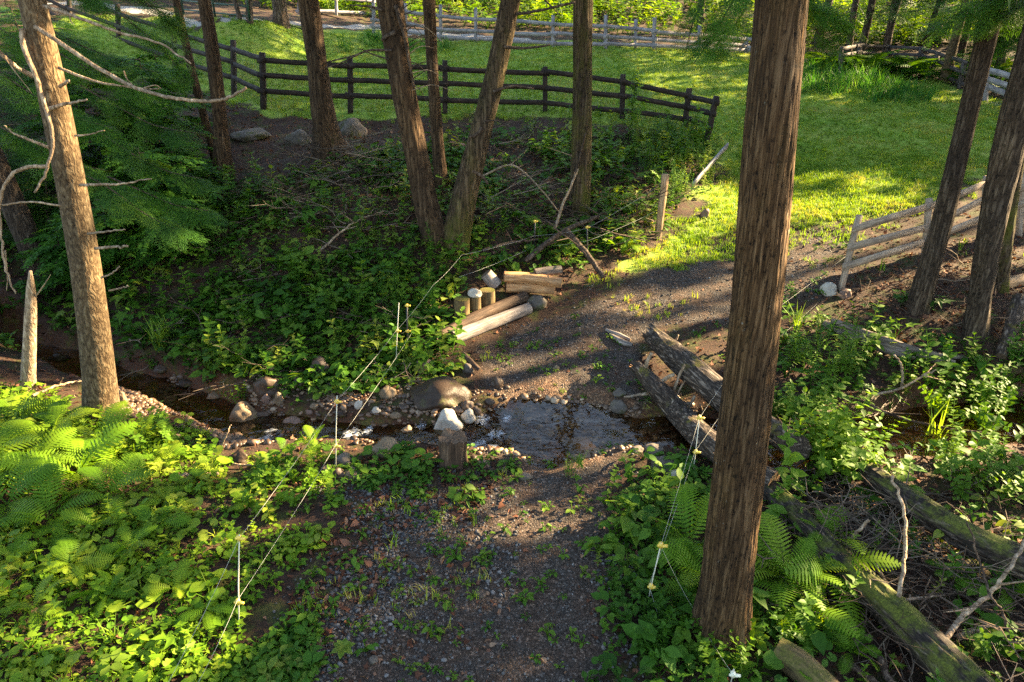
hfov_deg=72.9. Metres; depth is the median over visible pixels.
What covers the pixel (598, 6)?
hillside plants
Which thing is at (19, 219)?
hemlock tree
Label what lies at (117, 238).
sapling
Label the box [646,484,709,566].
fern
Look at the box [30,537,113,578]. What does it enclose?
wood fern
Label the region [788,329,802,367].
tall weed
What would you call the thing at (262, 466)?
wood fern
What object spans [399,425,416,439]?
rock
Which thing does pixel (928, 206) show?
board fence
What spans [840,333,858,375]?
tall weed
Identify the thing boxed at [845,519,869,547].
fallen branch
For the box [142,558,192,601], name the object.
wood fern
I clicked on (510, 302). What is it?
brown log
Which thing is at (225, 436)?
fallen branch
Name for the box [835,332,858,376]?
tall weed
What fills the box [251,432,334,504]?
shrub
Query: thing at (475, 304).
round stump
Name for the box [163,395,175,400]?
rock
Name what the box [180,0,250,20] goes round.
fence
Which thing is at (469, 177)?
forked tree
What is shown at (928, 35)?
hemlock tree
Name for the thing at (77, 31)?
sapling
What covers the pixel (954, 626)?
fallen branch
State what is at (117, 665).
seedling
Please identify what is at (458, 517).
leaf litter
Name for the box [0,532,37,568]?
wood fern
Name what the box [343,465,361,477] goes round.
rock
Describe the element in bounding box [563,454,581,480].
weed
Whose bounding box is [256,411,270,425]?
rock
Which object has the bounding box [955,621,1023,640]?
fallen branch
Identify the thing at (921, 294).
tree
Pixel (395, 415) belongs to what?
rock
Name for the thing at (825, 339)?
tall weed
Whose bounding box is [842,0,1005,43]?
hemlock tree
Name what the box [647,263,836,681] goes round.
electric fence
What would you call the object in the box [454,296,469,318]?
round stump
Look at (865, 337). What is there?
tall weed
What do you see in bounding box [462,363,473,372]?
rock
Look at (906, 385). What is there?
fallen branch
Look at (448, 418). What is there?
rock
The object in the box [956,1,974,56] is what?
hemlock tree
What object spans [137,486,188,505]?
wood fern
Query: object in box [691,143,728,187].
loose board
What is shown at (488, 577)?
rough grass
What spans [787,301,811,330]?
grass clump
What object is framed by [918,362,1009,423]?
shrub
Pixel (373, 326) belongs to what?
tall weed
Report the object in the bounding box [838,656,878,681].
fallen branch
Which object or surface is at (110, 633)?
grass clump
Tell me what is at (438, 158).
hemlock tree
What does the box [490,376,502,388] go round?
rock
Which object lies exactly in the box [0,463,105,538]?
fern
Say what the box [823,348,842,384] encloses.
tall weed
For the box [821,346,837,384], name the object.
tall weed
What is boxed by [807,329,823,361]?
tall weed
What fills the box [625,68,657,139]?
sapling
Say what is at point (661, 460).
rock
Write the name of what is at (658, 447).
rock
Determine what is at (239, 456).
rock
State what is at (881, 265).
grass clump
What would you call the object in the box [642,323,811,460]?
fallen log
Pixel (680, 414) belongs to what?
fallen log
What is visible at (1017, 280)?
fallen log
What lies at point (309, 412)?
rock
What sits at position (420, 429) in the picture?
white water
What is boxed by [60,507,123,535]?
wood fern
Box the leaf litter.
[0,71,1023,681]
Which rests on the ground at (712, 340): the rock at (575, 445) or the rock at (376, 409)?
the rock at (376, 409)
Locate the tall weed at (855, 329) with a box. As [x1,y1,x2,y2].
[844,311,864,364]
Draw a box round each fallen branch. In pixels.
[31,378,80,396]
[176,472,218,477]
[221,425,230,445]
[232,463,254,465]
[244,181,318,202]
[319,208,383,250]
[482,230,537,251]
[483,148,558,211]
[523,215,599,263]
[547,147,578,229]
[564,228,605,278]
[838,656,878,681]
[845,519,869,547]
[853,396,1005,434]
[873,563,890,586]
[874,363,951,395]
[877,656,893,681]
[890,475,907,597]
[893,354,903,389]
[905,588,966,600]
[939,522,1023,653]
[943,539,1023,638]
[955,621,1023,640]
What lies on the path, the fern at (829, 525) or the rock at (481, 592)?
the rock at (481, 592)
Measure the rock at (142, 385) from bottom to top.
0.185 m
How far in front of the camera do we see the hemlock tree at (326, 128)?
14.84 m
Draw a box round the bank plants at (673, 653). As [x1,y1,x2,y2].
[581,289,1023,681]
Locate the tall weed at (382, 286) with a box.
[376,267,388,311]
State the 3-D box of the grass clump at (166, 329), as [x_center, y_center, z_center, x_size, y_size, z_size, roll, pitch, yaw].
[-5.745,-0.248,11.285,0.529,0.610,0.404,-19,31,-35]
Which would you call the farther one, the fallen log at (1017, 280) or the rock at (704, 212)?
the rock at (704, 212)
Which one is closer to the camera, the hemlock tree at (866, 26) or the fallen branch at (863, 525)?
the fallen branch at (863, 525)
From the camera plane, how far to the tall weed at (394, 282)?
11.33 m
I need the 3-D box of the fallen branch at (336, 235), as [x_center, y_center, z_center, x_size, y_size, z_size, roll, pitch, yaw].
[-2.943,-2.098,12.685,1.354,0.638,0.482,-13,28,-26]
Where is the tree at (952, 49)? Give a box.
[833,0,1023,81]
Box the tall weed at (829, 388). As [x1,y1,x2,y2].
[819,368,838,411]
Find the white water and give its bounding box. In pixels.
[265,416,509,446]
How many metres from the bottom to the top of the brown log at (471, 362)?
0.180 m
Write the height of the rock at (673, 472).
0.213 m
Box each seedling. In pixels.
[93,647,131,676]
[330,638,355,658]
[865,499,902,530]
[887,517,922,556]
[963,611,1001,660]
[996,565,1017,593]
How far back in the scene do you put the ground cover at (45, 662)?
6.39 m
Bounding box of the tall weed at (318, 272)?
[315,259,322,288]
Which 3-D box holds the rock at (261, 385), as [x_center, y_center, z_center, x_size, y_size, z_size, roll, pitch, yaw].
[-3.622,0.690,10.280,0.407,0.394,0.285,-10,27,-20]
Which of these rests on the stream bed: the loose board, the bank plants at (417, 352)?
the bank plants at (417, 352)
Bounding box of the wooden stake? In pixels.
[655,174,668,239]
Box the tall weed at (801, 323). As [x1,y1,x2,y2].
[778,315,807,360]
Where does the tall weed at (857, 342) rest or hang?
on the ground at (712, 340)
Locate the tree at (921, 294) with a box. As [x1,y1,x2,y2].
[806,0,1006,315]
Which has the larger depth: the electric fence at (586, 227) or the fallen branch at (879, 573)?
the electric fence at (586, 227)
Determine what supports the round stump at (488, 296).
on the ground at (712, 340)
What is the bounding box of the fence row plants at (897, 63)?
[803,46,1013,92]
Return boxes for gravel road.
[49,0,1001,105]
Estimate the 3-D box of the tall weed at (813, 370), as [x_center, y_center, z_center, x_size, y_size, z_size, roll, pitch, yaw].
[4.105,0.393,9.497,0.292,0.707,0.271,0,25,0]
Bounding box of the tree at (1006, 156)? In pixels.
[915,0,1023,343]
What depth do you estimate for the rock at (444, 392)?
9.56 m
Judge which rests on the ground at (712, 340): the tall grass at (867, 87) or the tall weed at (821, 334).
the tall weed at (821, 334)
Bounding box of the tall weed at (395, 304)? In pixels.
[390,288,402,320]
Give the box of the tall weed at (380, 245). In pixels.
[376,229,383,259]
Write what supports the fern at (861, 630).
on the ground at (712, 340)
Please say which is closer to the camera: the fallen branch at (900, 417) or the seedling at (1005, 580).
the seedling at (1005, 580)
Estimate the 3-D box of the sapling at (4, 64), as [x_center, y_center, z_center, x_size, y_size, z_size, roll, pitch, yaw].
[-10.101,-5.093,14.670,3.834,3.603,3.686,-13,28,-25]
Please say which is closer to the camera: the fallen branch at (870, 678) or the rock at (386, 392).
the fallen branch at (870, 678)
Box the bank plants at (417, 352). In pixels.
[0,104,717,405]
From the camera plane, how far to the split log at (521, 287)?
12.02 m
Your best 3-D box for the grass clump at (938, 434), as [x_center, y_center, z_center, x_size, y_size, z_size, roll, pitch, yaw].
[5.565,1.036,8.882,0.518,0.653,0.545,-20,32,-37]
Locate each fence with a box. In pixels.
[46,0,719,141]
[169,256,460,680]
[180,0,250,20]
[295,0,375,15]
[370,2,751,53]
[463,184,660,275]
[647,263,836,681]
[838,43,967,88]
[838,171,1023,290]
[982,67,1009,101]
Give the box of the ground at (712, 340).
[0,0,1023,681]
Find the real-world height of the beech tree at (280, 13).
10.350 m
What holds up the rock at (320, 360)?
on the ground at (712, 340)
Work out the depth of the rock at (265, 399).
10.11 m
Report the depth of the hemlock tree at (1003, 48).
21.96 m
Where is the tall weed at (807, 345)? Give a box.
[799,330,813,365]
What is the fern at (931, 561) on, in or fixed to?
on the ground at (712, 340)
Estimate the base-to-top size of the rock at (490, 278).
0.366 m
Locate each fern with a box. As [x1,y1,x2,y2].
[0,395,54,425]
[0,400,99,451]
[0,419,50,457]
[0,420,137,502]
[0,426,77,484]
[0,457,56,525]
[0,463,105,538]
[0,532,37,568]
[0,574,64,632]
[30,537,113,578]
[32,515,71,548]
[47,400,133,464]
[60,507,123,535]
[61,452,153,517]
[68,570,135,617]
[100,524,157,562]
[121,414,162,442]
[129,504,191,539]
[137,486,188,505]
[140,441,181,470]
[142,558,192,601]
[152,445,192,466]
[175,588,235,632]
[227,486,272,514]
[251,451,284,475]
[252,462,276,486]
[266,437,295,457]
[294,424,326,458]
[299,439,325,456]
[543,228,589,252]
[613,230,645,251]
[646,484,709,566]
[655,537,702,596]
[753,545,859,654]
[754,512,848,610]
[772,533,900,633]
[798,505,880,554]
[831,619,881,674]
[924,559,982,593]
[982,576,1023,615]
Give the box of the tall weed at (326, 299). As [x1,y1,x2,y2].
[319,275,333,317]
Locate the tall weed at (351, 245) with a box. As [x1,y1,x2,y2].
[346,229,354,259]
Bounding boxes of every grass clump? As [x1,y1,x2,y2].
[96,606,127,644]
[139,312,173,340]
[140,311,176,351]
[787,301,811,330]
[877,259,890,270]
[922,398,971,445]
[958,235,966,250]
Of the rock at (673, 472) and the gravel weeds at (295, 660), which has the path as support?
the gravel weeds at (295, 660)
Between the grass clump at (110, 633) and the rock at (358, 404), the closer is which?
the grass clump at (110, 633)
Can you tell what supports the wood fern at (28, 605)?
on the ground cover at (45, 662)
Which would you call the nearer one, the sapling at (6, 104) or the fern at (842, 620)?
the fern at (842, 620)
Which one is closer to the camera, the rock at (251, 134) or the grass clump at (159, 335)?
the grass clump at (159, 335)
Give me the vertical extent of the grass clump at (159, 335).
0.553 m
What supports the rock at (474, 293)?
on the round stump at (475, 304)
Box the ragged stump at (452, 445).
[438,428,468,470]
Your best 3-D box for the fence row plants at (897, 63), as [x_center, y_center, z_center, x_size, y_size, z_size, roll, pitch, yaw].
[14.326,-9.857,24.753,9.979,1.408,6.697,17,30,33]
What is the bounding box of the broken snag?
[19,270,50,391]
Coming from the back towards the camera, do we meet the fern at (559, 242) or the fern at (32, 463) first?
the fern at (559, 242)
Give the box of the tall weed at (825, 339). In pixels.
[814,311,844,357]
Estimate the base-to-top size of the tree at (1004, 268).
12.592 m
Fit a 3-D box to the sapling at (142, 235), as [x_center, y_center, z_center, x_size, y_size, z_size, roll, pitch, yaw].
[-6.219,-1.996,12.630,2.153,1.202,2.206,0,25,0]
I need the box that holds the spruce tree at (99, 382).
[0,0,246,421]
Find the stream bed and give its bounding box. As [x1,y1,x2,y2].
[0,290,1023,469]
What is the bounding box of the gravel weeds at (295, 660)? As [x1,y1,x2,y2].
[219,222,846,681]
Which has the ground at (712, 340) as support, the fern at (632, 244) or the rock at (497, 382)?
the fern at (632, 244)
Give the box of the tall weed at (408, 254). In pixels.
[403,235,413,273]
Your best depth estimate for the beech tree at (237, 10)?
23.48 m
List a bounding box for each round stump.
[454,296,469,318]
[469,297,480,312]
[480,287,494,307]
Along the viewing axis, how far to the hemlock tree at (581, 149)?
12.55 m
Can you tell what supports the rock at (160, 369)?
on the stream bed
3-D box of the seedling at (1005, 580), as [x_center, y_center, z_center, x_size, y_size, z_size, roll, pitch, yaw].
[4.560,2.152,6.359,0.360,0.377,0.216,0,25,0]
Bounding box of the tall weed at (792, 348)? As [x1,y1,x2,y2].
[782,326,803,368]
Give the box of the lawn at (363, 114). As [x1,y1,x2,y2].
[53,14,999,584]
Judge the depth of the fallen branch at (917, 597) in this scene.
6.18 m
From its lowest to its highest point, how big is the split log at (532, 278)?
0.278 m
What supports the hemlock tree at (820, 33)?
on the ground at (712, 340)
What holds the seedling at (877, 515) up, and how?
on the ground at (712, 340)
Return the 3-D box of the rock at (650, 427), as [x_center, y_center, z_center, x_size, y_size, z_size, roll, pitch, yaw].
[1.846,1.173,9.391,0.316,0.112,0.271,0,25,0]
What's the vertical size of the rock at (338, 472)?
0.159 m
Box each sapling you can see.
[0,0,101,103]
[0,6,123,172]
[0,14,130,131]
[0,24,44,160]
[0,123,59,221]
[0,149,100,246]
[8,227,128,298]
[9,44,205,193]
[34,197,193,293]
[86,56,213,193]
[88,142,205,236]
[101,195,223,272]
[119,53,212,132]
[129,156,234,230]
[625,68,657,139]
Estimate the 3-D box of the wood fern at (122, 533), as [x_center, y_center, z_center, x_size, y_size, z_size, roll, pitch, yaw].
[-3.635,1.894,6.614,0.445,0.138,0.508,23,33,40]
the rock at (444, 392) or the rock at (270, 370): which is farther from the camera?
the rock at (270, 370)
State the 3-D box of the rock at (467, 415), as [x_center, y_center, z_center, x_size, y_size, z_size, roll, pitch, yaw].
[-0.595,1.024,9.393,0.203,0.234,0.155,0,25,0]
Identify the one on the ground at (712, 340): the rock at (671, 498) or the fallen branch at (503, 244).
the rock at (671, 498)
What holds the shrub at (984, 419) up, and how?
on the ground at (712, 340)
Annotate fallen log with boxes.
[624,352,779,485]
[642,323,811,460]
[822,320,955,362]
[830,318,983,360]
[994,273,1023,290]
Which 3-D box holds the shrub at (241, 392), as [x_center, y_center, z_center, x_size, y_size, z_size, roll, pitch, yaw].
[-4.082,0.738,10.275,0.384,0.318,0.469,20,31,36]
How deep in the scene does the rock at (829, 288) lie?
11.72 m
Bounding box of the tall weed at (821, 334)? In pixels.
[811,312,826,350]
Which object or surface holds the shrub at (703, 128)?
on the lawn at (363, 114)
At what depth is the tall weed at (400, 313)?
10.97 m
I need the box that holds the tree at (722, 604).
[685,0,1010,658]
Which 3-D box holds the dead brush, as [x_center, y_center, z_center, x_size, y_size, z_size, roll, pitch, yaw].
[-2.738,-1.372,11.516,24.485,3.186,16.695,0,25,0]
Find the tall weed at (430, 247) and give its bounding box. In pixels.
[423,221,435,259]
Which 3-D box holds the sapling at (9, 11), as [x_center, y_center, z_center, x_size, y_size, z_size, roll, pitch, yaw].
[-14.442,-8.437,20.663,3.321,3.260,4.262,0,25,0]
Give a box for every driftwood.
[605,328,630,340]
[609,333,632,346]
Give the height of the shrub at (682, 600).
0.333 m
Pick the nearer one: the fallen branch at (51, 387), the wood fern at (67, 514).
the wood fern at (67, 514)
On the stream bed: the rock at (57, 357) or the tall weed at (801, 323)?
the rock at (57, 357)
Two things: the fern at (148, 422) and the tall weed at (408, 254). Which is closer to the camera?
the fern at (148, 422)
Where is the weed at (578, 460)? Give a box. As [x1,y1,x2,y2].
[567,451,586,468]
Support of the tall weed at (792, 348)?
on the ground at (712, 340)
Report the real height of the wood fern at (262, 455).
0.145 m
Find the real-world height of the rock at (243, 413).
0.472 m
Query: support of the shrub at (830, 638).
on the ground at (712, 340)
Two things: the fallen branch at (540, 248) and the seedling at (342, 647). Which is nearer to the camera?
the seedling at (342, 647)
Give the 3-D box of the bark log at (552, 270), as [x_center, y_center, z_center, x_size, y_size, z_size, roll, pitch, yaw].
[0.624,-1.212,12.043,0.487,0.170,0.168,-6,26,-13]
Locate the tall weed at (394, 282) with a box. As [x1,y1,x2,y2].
[389,255,402,299]
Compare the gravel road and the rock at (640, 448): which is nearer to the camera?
the rock at (640, 448)
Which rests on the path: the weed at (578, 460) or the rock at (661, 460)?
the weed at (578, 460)
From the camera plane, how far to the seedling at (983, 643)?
5.76 m
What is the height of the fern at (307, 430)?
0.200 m
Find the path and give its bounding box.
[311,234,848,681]
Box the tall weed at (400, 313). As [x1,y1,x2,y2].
[396,297,403,334]
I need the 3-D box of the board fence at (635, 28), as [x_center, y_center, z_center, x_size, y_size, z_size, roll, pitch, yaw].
[3.062,-12.091,27.349,17.450,2.290,2.828,0,25,0]
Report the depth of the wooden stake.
13.46 m
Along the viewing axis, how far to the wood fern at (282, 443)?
8.44 m
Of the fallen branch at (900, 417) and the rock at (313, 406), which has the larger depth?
the rock at (313, 406)
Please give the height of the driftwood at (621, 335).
0.090 m
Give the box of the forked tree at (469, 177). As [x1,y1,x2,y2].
[325,0,574,256]
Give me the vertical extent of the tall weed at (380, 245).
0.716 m
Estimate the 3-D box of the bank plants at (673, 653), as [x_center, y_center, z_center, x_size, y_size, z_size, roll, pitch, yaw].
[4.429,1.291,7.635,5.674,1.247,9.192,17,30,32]
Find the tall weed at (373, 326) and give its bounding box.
[369,307,382,341]
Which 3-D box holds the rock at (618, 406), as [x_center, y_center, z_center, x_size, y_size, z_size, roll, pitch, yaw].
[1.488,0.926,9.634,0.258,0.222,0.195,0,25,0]
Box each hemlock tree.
[0,28,207,277]
[53,0,232,232]
[198,0,242,191]
[283,0,380,161]
[422,0,448,188]
[561,0,754,218]
[695,0,704,32]
[732,0,924,44]
[807,0,1002,56]
[809,0,937,50]
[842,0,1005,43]
[859,0,875,50]
[881,0,1023,79]
[904,0,1023,43]
[922,0,941,54]
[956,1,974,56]
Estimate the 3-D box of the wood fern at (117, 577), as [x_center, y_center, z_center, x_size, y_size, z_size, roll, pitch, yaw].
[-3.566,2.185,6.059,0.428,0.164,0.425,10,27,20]
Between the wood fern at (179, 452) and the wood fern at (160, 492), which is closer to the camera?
the wood fern at (160, 492)
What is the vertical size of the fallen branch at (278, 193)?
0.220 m
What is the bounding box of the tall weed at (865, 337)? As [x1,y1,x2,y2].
[858,321,873,354]
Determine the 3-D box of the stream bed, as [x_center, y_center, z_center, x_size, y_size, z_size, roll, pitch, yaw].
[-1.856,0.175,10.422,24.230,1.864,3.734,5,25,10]
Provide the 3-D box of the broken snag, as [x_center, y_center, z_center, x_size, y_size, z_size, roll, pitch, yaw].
[-6.673,0.001,9.692,1.007,2.078,0.216,0,25,0]
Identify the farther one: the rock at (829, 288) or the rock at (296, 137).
the rock at (296, 137)
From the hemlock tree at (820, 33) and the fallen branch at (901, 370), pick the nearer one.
the fallen branch at (901, 370)
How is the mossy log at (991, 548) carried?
on the ground at (712, 340)
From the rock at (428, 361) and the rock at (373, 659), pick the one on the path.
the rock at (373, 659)
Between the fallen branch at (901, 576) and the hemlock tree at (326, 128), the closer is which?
the fallen branch at (901, 576)
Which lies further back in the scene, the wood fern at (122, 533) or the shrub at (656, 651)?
the wood fern at (122, 533)
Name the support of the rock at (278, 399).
on the stream bed
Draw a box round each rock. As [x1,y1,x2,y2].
[48,353,70,361]
[119,391,127,401]
[137,381,149,389]
[152,364,166,373]
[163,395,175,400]
[179,379,191,387]
[206,392,219,400]
[228,448,249,463]
[229,401,257,425]
[230,128,271,141]
[253,376,281,397]
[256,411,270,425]
[261,394,270,404]
[265,365,278,377]
[274,392,283,405]
[282,416,304,429]
[285,129,311,144]
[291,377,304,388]
[305,410,312,414]
[310,356,331,378]
[310,403,318,409]
[332,467,344,478]
[334,452,351,467]
[337,410,346,417]
[338,118,367,136]
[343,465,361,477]
[354,400,362,409]
[369,655,377,664]
[370,436,399,457]
[372,406,380,413]
[379,386,396,398]
[389,412,401,418]
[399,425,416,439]
[409,376,471,410]
[414,359,434,374]
[433,408,465,433]
[444,141,465,150]
[461,408,475,423]
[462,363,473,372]
[462,400,473,410]
[468,288,481,298]
[469,455,478,459]
[473,406,481,415]
[473,588,486,597]
[481,269,501,288]
[484,398,494,404]
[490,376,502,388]
[519,472,532,479]
[526,295,546,309]
[562,437,596,453]
[610,399,626,413]
[612,387,626,396]
[631,445,643,453]
[639,421,656,431]
[644,443,663,455]
[651,455,673,472]
[661,486,683,502]
[670,469,686,477]
[700,208,708,217]
[820,282,836,295]
[837,288,851,298]
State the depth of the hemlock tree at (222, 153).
14.34 m
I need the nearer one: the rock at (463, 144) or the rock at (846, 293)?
the rock at (846, 293)
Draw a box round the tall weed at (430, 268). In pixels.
[426,257,440,305]
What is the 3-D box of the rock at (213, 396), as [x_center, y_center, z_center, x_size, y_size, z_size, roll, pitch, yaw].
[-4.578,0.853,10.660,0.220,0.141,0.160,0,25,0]
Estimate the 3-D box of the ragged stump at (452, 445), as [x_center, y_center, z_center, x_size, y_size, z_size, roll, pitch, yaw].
[-0.697,1.317,8.209,0.432,0.514,0.400,0,25,0]
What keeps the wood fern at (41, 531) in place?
on the ground cover at (45, 662)
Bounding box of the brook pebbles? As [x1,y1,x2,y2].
[118,365,698,466]
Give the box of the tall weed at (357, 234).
[353,215,363,246]
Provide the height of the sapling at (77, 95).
3.143 m
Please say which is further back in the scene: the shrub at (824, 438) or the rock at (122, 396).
the rock at (122, 396)
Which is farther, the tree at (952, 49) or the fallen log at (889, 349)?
the tree at (952, 49)
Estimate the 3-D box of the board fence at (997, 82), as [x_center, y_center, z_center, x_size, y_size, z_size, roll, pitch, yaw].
[14.373,-6.878,19.582,0.596,1.662,3.256,0,25,0]
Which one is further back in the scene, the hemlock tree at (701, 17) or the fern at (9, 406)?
the hemlock tree at (701, 17)
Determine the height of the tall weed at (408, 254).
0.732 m
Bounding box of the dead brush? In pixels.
[0,120,1023,681]
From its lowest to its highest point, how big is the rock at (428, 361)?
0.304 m
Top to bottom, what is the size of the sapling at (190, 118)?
2.014 m
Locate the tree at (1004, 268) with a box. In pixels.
[995,157,1023,293]
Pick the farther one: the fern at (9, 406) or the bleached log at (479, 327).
the bleached log at (479, 327)
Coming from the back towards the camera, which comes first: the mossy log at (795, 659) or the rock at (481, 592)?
the rock at (481, 592)
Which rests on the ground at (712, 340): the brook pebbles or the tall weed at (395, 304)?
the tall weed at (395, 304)
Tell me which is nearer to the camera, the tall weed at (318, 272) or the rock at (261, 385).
the rock at (261, 385)
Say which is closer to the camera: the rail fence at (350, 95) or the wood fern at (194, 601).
the wood fern at (194, 601)
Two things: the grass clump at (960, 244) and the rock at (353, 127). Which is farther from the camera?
the rock at (353, 127)
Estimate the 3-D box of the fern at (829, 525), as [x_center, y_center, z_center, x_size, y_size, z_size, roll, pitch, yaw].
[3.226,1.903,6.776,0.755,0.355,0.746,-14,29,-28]
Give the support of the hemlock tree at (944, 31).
on the ground at (712, 340)
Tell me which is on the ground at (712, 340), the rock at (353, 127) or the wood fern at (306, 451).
the rock at (353, 127)
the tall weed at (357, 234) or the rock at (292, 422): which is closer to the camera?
the rock at (292, 422)
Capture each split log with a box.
[503,271,562,287]
[505,282,554,293]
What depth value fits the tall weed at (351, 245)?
12.11 m
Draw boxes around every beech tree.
[233,0,241,19]
[245,0,253,23]
[272,0,290,28]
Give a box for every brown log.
[437,291,528,339]
[462,351,481,371]
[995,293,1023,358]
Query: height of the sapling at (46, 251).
1.217 m
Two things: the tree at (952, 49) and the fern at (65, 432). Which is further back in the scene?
the tree at (952, 49)
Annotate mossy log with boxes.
[763,480,995,681]
[773,638,838,681]
[847,456,1023,580]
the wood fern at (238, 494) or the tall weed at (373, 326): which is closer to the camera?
the wood fern at (238, 494)
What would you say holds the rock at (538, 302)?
on the ground at (712, 340)
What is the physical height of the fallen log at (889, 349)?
0.222 m
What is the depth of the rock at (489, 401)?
9.66 m
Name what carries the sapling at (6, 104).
on the ground at (712, 340)
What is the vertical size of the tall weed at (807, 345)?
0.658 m
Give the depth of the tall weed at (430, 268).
11.34 m
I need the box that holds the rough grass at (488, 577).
[226,97,1023,631]
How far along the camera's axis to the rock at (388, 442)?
8.40 m
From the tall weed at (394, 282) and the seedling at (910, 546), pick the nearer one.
the seedling at (910, 546)
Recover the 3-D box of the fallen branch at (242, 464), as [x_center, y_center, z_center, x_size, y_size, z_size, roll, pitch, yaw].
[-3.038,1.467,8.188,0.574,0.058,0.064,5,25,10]
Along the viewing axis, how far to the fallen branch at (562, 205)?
13.29 m
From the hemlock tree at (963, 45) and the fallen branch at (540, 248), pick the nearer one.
the fallen branch at (540, 248)
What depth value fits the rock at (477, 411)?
9.43 m
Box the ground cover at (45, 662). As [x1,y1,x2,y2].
[0,380,348,681]
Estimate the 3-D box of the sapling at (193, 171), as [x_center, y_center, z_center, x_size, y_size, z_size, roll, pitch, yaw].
[-6.513,-2.987,13.642,2.212,1.278,2.190,0,25,0]
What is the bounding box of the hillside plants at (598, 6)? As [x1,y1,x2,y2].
[226,0,1020,50]
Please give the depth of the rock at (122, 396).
9.77 m
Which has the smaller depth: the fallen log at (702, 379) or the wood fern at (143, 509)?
the wood fern at (143, 509)
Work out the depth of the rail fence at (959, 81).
24.43 m
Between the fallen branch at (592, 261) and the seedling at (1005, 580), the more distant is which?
the fallen branch at (592, 261)
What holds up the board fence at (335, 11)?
on the ground at (712, 340)
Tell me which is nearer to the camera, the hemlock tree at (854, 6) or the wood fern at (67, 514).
the wood fern at (67, 514)
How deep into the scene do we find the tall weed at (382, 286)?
11.29 m
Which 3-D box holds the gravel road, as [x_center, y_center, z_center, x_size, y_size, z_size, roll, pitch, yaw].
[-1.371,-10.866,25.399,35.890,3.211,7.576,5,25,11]
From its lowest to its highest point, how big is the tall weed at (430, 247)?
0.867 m
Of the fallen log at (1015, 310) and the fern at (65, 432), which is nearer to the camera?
the fern at (65, 432)
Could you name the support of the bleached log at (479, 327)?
on the ground at (712, 340)
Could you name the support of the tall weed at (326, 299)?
on the ground at (712, 340)
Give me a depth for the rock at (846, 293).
11.62 m
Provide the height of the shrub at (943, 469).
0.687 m
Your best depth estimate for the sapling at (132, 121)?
14.58 m
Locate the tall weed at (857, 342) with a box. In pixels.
[850,325,864,363]
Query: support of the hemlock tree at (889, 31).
on the ground at (712, 340)
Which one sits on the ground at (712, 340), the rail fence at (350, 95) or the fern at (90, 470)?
the rail fence at (350, 95)
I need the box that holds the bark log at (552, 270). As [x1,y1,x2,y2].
[533,265,562,274]
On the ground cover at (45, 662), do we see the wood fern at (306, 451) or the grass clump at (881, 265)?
the wood fern at (306, 451)
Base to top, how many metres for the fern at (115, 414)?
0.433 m
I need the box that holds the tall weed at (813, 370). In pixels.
[802,345,820,388]
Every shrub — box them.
[111,400,178,458]
[216,381,247,403]
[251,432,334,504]
[607,601,681,675]
[628,571,693,642]
[659,110,741,145]
[677,616,755,681]
[764,623,837,666]
[768,386,917,493]
[772,373,858,429]
[898,337,1023,442]
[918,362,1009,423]
[933,399,1023,501]
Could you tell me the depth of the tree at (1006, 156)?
9.21 m
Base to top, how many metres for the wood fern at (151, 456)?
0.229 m
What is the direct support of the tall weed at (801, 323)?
on the ground at (712, 340)
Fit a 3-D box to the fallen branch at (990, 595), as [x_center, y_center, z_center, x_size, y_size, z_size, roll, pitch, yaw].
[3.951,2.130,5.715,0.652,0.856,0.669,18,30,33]
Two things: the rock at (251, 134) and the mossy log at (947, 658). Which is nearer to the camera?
the mossy log at (947, 658)
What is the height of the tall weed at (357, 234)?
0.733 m
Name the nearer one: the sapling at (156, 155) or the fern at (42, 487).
the fern at (42, 487)
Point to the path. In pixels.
(531, 639)
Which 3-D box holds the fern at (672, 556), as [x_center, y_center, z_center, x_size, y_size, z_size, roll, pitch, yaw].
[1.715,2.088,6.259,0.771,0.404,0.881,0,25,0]
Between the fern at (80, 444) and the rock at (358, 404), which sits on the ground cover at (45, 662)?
the fern at (80, 444)
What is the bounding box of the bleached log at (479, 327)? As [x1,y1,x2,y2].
[450,303,532,344]
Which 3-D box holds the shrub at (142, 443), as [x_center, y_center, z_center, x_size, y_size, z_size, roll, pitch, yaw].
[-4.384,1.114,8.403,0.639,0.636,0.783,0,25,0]
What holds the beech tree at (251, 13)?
on the lawn at (363, 114)
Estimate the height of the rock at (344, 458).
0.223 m
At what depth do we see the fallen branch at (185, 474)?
7.92 m
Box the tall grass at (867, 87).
[324,22,943,104]
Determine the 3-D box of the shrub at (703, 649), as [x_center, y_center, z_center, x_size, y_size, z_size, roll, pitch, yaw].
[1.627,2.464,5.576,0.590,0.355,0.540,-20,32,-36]
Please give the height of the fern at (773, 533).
0.348 m
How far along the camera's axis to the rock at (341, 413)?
9.62 m
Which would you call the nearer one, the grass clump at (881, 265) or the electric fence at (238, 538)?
the electric fence at (238, 538)

